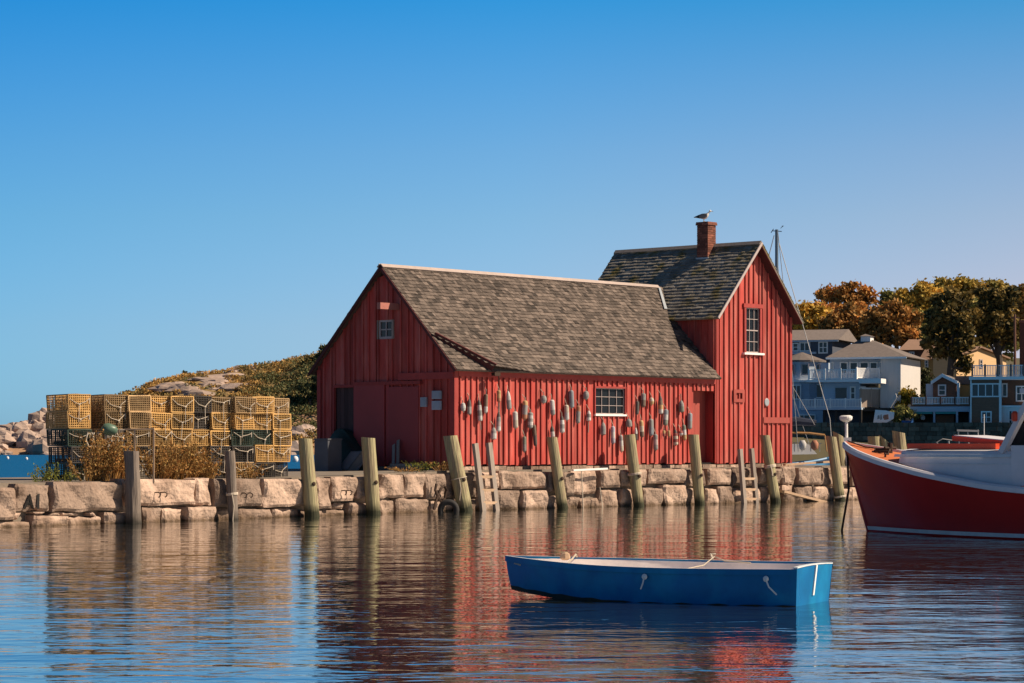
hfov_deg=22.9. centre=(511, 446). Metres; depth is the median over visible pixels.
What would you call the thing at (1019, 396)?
window
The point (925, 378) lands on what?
dark bush
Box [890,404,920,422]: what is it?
dark bush
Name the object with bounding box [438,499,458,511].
rubber tyre
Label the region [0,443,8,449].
boulder
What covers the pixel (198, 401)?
lobster trap
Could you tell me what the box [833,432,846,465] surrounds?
timber pile
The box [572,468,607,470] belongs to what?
white pole
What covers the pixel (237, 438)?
lobster trap
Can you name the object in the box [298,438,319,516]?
timber pile
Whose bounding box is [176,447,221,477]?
weed clump
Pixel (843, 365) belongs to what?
window
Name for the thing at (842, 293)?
oak tree
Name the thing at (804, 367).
window
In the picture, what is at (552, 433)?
lobster buoy
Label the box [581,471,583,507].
hanging rope
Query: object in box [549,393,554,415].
lobster buoy
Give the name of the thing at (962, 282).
maple tree
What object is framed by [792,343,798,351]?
window
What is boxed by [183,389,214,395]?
flat boulder
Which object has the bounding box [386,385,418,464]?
sliding door
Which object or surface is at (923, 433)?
shore wall
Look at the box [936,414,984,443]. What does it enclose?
covered boat
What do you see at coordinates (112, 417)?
lobster trap
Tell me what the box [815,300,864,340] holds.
maple tree
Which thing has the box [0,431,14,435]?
boulder
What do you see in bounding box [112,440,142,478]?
weed clump
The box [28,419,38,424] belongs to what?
boulder
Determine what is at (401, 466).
door step
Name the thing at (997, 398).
shingled house
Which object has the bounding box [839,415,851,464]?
drum head pole
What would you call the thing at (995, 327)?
maple tree
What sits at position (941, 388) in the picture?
window
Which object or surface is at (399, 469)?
weed clump
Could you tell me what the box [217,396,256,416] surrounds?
lobster trap
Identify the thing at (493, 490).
wooden ladder
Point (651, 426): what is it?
lobster buoy
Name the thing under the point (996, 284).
oak tree
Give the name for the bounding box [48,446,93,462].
lobster trap
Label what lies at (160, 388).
flat boulder
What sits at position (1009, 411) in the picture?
window
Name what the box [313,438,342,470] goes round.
fish bin
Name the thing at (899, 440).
timber pile
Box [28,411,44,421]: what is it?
boulder
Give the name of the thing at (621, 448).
lobster buoy
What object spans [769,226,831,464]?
sailing boat
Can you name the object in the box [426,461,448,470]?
weed clump
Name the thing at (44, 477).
weed clump
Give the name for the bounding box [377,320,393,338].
window
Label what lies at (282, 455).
lobster trap
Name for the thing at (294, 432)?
boulder
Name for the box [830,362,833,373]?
window
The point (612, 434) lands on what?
lobster buoy
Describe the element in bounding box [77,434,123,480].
weed clump
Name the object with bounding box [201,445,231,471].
lobster trap
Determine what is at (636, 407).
lobster buoy
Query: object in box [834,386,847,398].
window
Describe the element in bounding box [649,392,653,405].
lobster buoy
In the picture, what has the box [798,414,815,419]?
window
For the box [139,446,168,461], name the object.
lobster trap
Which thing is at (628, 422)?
lobster buoy
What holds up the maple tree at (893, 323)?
on the village hill
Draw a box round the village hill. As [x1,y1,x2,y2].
[792,358,1019,461]
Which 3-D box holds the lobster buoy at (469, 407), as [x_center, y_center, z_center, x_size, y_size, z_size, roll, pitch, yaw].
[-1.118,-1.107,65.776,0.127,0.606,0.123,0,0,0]
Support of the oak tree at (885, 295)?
on the village hill
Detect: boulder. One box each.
[0,422,14,428]
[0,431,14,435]
[0,434,15,445]
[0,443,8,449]
[0,450,12,454]
[11,422,31,431]
[11,429,23,436]
[16,429,36,447]
[26,438,59,454]
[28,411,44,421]
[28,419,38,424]
[30,422,45,431]
[39,407,54,412]
[40,427,58,433]
[147,382,187,391]
[165,386,200,393]
[167,383,193,389]
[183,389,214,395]
[187,377,214,380]
[198,381,224,385]
[199,378,227,382]
[208,374,231,379]
[217,383,246,390]
[222,373,243,376]
[230,365,258,369]
[287,440,298,454]
[288,425,305,432]
[292,430,308,438]
[302,424,316,435]
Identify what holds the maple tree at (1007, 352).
on the village hill
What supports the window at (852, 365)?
in the hipped house at (863, 368)
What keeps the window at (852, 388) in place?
in the hipped house at (863, 368)
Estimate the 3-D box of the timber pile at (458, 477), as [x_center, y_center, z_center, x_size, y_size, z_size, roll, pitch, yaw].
[-1.268,1.241,64.554,0.978,3.055,0.452,0,0,0]
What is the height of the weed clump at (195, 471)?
0.897 m
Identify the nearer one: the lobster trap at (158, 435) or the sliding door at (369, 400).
the lobster trap at (158, 435)
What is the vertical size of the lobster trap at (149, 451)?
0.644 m
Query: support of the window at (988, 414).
in the shingled house at (997, 398)
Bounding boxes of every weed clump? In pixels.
[27,467,54,481]
[33,460,59,480]
[50,469,80,481]
[61,457,108,480]
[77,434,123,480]
[86,429,132,480]
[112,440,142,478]
[139,449,183,478]
[148,439,190,479]
[155,438,200,479]
[169,441,208,479]
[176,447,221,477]
[202,458,223,478]
[236,462,269,478]
[384,466,422,471]
[404,460,438,471]
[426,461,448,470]
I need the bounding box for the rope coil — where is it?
[85,432,118,446]
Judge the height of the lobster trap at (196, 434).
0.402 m
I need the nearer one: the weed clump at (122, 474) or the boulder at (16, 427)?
the weed clump at (122, 474)
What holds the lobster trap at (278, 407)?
on the lobster trap at (283, 420)
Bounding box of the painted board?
[873,410,893,422]
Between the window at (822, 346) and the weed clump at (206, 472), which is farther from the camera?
the window at (822, 346)
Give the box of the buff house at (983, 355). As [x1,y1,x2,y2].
[929,346,1010,378]
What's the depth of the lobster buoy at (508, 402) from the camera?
66.88 m
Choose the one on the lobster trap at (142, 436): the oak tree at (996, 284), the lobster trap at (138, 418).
the lobster trap at (138, 418)
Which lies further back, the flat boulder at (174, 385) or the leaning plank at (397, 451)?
the flat boulder at (174, 385)
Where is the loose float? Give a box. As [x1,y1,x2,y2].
[101,423,117,434]
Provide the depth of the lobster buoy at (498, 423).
66.59 m
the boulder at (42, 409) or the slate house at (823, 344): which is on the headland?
the boulder at (42, 409)
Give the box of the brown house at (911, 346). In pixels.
[899,339,923,394]
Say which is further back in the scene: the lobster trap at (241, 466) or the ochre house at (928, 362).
the ochre house at (928, 362)
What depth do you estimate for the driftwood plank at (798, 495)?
75.35 m
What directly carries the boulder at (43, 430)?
on the headland
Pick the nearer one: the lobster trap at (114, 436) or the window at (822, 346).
the lobster trap at (114, 436)
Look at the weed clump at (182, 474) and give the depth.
56.76 m
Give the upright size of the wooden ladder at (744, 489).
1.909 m
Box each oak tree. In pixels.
[813,280,880,308]
[876,287,914,348]
[971,278,1008,349]
[1013,283,1023,319]
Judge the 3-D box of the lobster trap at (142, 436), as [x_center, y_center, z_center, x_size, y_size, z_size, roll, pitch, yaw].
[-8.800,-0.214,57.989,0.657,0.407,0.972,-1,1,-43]
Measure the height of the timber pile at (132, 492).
2.665 m
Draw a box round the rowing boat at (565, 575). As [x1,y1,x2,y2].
[505,552,832,606]
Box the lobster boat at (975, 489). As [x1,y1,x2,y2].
[841,388,1023,539]
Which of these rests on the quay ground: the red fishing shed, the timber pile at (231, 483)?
the red fishing shed
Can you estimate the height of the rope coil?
0.350 m
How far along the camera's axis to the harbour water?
26.09 m
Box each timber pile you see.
[123,451,141,522]
[224,451,237,519]
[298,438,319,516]
[361,437,380,514]
[443,435,472,510]
[547,437,567,508]
[623,434,643,505]
[688,434,704,504]
[760,435,780,501]
[826,436,845,500]
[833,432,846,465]
[867,436,880,445]
[879,435,888,446]
[892,431,906,450]
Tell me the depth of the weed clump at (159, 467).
56.24 m
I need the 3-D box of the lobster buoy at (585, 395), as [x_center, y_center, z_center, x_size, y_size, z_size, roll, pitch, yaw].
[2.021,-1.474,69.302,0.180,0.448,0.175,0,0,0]
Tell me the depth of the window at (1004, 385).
211.65 m
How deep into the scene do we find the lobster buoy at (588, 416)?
69.39 m
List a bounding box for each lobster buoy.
[460,397,465,412]
[467,393,470,415]
[477,394,481,429]
[484,388,487,413]
[490,421,496,439]
[496,406,500,431]
[497,384,500,408]
[506,385,511,409]
[512,405,517,428]
[522,394,527,420]
[522,430,525,452]
[528,407,532,428]
[532,418,536,446]
[540,389,546,404]
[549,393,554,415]
[550,422,554,436]
[559,409,564,433]
[564,398,568,420]
[569,386,573,408]
[575,399,580,423]
[583,385,588,400]
[586,406,590,431]
[600,416,605,435]
[611,420,614,444]
[619,431,623,452]
[626,413,631,427]
[634,422,637,439]
[635,395,638,414]
[639,415,643,437]
[640,387,645,407]
[648,413,653,436]
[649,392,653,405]
[653,430,657,450]
[658,390,662,414]
[663,404,667,425]
[673,424,677,445]
[678,394,683,412]
[682,418,686,440]
[687,407,691,429]
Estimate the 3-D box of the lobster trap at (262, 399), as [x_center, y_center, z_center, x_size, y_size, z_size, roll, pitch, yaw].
[-6.190,-0.858,60.562,0.671,0.670,0.941,-2,0,-42]
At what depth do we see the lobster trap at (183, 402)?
58.52 m
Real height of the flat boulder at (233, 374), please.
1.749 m
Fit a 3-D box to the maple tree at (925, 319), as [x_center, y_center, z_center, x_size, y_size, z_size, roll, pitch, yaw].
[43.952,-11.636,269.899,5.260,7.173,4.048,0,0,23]
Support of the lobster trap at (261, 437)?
on the lobster trap at (258, 455)
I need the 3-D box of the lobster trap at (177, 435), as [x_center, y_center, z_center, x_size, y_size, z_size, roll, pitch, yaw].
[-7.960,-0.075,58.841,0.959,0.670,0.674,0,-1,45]
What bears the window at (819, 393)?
in the turret house at (802, 363)
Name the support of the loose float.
on the rope coil
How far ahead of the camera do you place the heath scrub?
537.49 m
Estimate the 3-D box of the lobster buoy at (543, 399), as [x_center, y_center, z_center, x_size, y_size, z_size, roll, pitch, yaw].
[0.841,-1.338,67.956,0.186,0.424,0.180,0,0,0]
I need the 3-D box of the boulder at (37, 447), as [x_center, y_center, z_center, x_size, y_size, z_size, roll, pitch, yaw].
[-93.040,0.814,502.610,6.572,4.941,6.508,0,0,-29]
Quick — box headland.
[8,369,316,454]
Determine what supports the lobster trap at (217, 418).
on the lobster trap at (214, 438)
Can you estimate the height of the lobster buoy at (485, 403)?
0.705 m
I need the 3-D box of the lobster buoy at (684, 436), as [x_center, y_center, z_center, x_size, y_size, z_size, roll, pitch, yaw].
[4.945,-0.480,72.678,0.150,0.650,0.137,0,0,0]
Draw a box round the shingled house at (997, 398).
[969,364,1023,422]
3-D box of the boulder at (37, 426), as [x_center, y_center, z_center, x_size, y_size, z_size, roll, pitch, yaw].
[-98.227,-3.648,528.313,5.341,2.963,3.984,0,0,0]
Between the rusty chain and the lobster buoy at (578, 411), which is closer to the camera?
the rusty chain
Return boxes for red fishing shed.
[308,221,803,469]
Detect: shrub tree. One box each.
[281,375,316,409]
[299,343,326,364]
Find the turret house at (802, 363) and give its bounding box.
[792,352,829,422]
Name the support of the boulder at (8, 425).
on the headland
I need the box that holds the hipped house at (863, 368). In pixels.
[799,334,926,422]
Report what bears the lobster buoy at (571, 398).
attached to the red fishing shed
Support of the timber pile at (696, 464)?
in the harbour water
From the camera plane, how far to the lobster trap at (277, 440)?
60.79 m
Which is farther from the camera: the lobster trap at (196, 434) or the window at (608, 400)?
the window at (608, 400)
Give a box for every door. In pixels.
[337,388,353,432]
[354,385,384,465]
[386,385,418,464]
[693,391,704,462]
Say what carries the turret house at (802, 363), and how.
on the village hill
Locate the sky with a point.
(191, 186)
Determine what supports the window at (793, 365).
in the turret house at (802, 363)
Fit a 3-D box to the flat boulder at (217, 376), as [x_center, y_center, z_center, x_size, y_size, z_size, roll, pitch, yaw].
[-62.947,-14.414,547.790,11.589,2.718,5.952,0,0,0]
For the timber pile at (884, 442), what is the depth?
79.85 m
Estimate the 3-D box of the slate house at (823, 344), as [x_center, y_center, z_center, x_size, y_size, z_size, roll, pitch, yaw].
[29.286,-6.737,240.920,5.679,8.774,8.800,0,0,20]
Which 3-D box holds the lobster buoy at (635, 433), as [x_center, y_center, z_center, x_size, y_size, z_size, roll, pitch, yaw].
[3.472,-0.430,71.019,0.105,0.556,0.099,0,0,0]
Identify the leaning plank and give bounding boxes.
[392,444,394,463]
[396,439,399,463]
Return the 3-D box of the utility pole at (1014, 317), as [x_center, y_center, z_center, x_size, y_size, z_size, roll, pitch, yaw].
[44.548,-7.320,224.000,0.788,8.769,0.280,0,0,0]
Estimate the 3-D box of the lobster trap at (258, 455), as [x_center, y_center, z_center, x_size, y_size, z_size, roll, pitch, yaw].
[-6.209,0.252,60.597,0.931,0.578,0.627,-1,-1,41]
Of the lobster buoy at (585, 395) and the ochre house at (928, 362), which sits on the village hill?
the ochre house at (928, 362)
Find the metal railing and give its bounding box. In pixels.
[124,428,154,483]
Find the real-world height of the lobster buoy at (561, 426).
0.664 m
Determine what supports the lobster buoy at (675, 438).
attached to the red fishing shed
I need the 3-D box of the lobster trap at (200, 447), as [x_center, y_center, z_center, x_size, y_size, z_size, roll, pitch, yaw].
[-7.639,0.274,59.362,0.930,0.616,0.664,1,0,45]
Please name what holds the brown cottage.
on the village hill
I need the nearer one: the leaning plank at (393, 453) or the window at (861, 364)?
the leaning plank at (393, 453)
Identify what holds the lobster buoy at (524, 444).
attached to the red fishing shed
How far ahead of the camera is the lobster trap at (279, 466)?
60.90 m
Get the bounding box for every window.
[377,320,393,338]
[594,386,626,415]
[742,303,764,354]
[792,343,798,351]
[792,364,794,374]
[792,384,800,399]
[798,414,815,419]
[799,342,809,351]
[801,364,808,374]
[816,384,822,397]
[818,342,827,353]
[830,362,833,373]
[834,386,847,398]
[840,362,847,373]
[849,362,857,373]
[850,386,855,398]
[859,362,868,373]
[870,362,877,373]
[938,384,945,395]
[971,383,999,396]
[981,411,991,422]
[1002,383,1007,396]
[1008,410,1015,422]
[1016,386,1023,401]
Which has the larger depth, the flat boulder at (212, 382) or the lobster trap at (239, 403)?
the flat boulder at (212, 382)
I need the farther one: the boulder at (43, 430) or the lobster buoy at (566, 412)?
the boulder at (43, 430)
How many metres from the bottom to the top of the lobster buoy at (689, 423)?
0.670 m
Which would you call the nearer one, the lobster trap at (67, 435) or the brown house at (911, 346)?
the lobster trap at (67, 435)
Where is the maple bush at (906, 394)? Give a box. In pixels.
[894,385,923,406]
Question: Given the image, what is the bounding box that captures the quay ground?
[0,465,854,521]
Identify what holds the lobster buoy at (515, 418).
attached to the red fishing shed
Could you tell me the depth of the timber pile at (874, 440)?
79.82 m
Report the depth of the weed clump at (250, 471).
58.87 m
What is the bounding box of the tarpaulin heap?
[330,428,362,469]
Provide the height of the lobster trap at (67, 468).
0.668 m
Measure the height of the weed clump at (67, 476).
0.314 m
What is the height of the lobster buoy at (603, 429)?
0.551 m
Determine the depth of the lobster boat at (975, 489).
46.43 m
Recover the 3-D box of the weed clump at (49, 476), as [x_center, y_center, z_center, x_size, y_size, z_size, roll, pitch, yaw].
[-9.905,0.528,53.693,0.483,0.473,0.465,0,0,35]
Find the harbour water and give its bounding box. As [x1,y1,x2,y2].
[0,455,1023,682]
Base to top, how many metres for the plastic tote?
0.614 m
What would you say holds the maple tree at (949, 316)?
on the village hill
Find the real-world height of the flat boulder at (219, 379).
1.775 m
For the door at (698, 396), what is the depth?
73.95 m
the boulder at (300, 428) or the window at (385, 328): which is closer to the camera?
the window at (385, 328)
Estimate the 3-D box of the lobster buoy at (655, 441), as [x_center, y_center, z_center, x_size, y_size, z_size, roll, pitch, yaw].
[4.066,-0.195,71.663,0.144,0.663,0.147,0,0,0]
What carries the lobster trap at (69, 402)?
on the lobster trap at (64, 420)
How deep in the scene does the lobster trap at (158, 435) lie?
58.16 m
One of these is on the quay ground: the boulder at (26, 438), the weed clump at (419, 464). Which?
the weed clump at (419, 464)
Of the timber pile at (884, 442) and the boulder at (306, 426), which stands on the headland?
the boulder at (306, 426)
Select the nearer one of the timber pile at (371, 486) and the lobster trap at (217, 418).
the lobster trap at (217, 418)
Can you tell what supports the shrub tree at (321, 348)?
on the headland
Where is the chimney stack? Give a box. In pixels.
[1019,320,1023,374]
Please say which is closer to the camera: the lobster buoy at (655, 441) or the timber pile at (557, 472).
the timber pile at (557, 472)
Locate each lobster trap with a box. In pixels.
[45,463,88,479]
[46,394,90,421]
[46,410,90,428]
[46,429,91,445]
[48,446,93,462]
[81,429,128,445]
[82,411,126,428]
[85,394,126,414]
[105,395,150,411]
[108,411,151,428]
[118,430,150,445]
[127,446,150,473]
[133,395,169,412]
[133,412,172,433]
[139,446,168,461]
[139,463,151,478]
[140,429,172,445]
[152,396,193,423]
[159,413,193,439]
[159,429,191,445]
[172,413,208,428]
[176,395,211,423]
[183,429,211,445]
[194,413,230,439]
[196,446,208,461]
[197,396,231,419]
[200,430,232,455]
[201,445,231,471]
[211,445,254,467]
[212,462,225,478]
[213,462,253,477]
[216,413,253,437]
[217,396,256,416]
[219,429,253,445]
[234,430,271,455]
[241,396,274,423]
[243,462,275,477]
[244,413,271,433]
[247,445,273,466]
[254,430,291,453]
[256,413,290,437]
[258,446,290,461]
[259,398,289,423]
[261,462,287,476]
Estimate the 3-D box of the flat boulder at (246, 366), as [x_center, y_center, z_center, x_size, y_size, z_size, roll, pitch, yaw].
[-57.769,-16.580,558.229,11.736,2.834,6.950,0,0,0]
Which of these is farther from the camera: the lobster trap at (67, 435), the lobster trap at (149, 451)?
the lobster trap at (149, 451)
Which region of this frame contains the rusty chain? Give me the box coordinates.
[433,483,447,509]
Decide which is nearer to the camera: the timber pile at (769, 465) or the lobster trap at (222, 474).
the lobster trap at (222, 474)
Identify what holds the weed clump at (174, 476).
on the quay ground
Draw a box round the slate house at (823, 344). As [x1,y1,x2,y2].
[792,329,856,362]
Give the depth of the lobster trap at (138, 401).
57.77 m
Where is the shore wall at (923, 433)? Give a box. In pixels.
[792,422,1011,443]
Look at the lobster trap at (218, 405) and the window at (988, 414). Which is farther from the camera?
the window at (988, 414)
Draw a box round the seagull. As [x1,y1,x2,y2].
[694,210,712,221]
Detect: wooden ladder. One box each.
[472,442,499,510]
[737,448,758,502]
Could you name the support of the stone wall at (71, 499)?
on the quay ground
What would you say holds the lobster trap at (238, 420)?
on the lobster trap at (237, 438)
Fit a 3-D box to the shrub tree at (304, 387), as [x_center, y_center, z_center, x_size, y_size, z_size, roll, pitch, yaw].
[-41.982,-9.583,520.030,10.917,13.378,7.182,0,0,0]
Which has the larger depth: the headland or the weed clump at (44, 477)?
the headland
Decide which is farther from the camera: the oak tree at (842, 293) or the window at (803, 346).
the oak tree at (842, 293)
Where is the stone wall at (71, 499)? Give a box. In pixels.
[0,466,857,526]
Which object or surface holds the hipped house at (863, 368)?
on the village hill
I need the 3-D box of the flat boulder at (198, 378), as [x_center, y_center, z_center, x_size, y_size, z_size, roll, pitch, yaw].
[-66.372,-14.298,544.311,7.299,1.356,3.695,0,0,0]
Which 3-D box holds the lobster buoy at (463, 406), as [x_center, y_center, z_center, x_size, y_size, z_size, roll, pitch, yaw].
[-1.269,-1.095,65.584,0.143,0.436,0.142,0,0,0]
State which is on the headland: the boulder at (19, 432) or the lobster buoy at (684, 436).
the boulder at (19, 432)
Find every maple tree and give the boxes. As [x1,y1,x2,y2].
[792,300,832,329]
[813,300,867,311]
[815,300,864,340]
[857,297,924,347]
[890,278,946,311]
[912,305,935,338]
[917,285,984,376]
[930,273,989,299]
[968,297,1019,361]
[971,282,1023,374]
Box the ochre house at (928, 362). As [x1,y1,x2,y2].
[921,345,934,404]
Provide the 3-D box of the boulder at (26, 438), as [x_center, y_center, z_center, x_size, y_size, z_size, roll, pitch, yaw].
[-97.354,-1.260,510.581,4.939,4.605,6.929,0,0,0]
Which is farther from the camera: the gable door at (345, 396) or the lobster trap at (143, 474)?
the gable door at (345, 396)
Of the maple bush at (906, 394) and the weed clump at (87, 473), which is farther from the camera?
the maple bush at (906, 394)
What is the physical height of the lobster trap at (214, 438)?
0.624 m
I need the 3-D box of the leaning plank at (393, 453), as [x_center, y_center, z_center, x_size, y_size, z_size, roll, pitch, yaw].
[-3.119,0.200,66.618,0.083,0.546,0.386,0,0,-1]
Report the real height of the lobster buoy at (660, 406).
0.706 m
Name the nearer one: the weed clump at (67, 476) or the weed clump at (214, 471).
the weed clump at (67, 476)
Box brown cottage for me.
[910,374,973,422]
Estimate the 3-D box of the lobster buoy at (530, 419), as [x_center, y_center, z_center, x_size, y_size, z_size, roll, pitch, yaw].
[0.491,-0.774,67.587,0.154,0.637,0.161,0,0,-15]
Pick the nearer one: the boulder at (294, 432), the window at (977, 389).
the window at (977, 389)
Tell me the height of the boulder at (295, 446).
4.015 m
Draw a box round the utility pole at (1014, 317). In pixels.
[1011,314,1019,374]
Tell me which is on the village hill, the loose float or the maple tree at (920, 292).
the maple tree at (920, 292)
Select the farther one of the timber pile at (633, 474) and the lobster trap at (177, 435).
the timber pile at (633, 474)
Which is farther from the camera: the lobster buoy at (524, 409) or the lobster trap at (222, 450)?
the lobster buoy at (524, 409)
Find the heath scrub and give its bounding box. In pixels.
[64,351,317,447]
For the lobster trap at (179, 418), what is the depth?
58.55 m
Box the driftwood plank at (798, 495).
[780,490,824,500]
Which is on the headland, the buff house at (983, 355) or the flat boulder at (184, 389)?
the flat boulder at (184, 389)
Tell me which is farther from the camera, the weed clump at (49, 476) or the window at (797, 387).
the window at (797, 387)
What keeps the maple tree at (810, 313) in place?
on the village hill
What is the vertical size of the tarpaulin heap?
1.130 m
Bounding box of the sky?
[0,0,1023,424]
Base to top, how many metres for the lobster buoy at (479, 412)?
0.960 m
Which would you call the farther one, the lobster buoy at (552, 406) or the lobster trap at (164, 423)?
the lobster buoy at (552, 406)
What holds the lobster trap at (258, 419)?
on the lobster trap at (261, 437)
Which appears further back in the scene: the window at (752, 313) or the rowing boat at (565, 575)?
the window at (752, 313)
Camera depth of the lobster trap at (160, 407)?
58.20 m
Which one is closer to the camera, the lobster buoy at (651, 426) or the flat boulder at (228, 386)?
the lobster buoy at (651, 426)
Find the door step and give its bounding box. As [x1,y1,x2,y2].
[387,464,427,469]
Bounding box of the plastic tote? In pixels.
[341,451,362,470]
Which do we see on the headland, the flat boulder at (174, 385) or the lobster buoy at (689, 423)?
the flat boulder at (174, 385)
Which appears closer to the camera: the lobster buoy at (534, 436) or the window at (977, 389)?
the lobster buoy at (534, 436)
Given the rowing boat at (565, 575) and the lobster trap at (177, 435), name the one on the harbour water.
the rowing boat at (565, 575)
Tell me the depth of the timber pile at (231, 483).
57.01 m
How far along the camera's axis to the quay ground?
62.87 m
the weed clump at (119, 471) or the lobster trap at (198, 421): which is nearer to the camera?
the weed clump at (119, 471)
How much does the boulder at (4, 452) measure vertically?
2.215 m
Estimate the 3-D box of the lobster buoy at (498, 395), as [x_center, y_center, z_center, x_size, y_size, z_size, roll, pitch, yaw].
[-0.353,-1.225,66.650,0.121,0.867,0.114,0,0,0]
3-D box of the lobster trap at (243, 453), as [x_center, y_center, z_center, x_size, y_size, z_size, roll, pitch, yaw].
[-6.626,0.256,60.132,0.640,0.561,0.927,1,-1,-43]
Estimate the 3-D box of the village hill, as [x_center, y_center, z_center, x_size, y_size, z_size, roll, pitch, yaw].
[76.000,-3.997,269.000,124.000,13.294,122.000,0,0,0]
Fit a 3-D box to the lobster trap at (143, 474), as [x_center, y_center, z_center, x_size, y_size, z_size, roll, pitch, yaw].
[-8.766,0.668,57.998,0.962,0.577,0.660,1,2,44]
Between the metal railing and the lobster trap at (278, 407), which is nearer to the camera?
the metal railing
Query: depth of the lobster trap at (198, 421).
59.16 m
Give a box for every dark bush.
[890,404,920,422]
[920,367,935,395]
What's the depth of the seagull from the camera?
76.09 m
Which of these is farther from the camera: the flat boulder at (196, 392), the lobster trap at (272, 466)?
the flat boulder at (196, 392)
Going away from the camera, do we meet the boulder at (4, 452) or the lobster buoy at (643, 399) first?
the lobster buoy at (643, 399)
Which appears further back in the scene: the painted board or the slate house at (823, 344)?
the slate house at (823, 344)
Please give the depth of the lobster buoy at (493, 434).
66.39 m
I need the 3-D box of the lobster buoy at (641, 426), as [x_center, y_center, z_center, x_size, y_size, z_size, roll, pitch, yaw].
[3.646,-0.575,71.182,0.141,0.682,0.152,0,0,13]
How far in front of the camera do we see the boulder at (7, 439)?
511.51 m
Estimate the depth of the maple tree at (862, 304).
274.54 m
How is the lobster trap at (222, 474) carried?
on the quay ground
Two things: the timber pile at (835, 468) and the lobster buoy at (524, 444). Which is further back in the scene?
the timber pile at (835, 468)
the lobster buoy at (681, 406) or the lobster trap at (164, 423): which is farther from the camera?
the lobster buoy at (681, 406)
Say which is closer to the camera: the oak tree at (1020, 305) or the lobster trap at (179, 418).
the lobster trap at (179, 418)
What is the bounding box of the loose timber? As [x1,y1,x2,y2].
[783,461,829,465]
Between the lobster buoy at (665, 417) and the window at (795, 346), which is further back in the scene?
the window at (795, 346)
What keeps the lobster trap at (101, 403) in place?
on the lobster trap at (112, 417)
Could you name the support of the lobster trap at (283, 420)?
on the lobster trap at (277, 440)
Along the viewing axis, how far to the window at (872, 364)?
216.14 m
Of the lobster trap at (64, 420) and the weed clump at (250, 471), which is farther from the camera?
the weed clump at (250, 471)
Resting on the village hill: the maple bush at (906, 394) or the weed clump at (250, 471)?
the maple bush at (906, 394)
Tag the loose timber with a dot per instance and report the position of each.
(802, 463)
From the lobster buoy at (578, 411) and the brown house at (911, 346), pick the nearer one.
the lobster buoy at (578, 411)
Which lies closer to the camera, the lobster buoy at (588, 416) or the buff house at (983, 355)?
the lobster buoy at (588, 416)

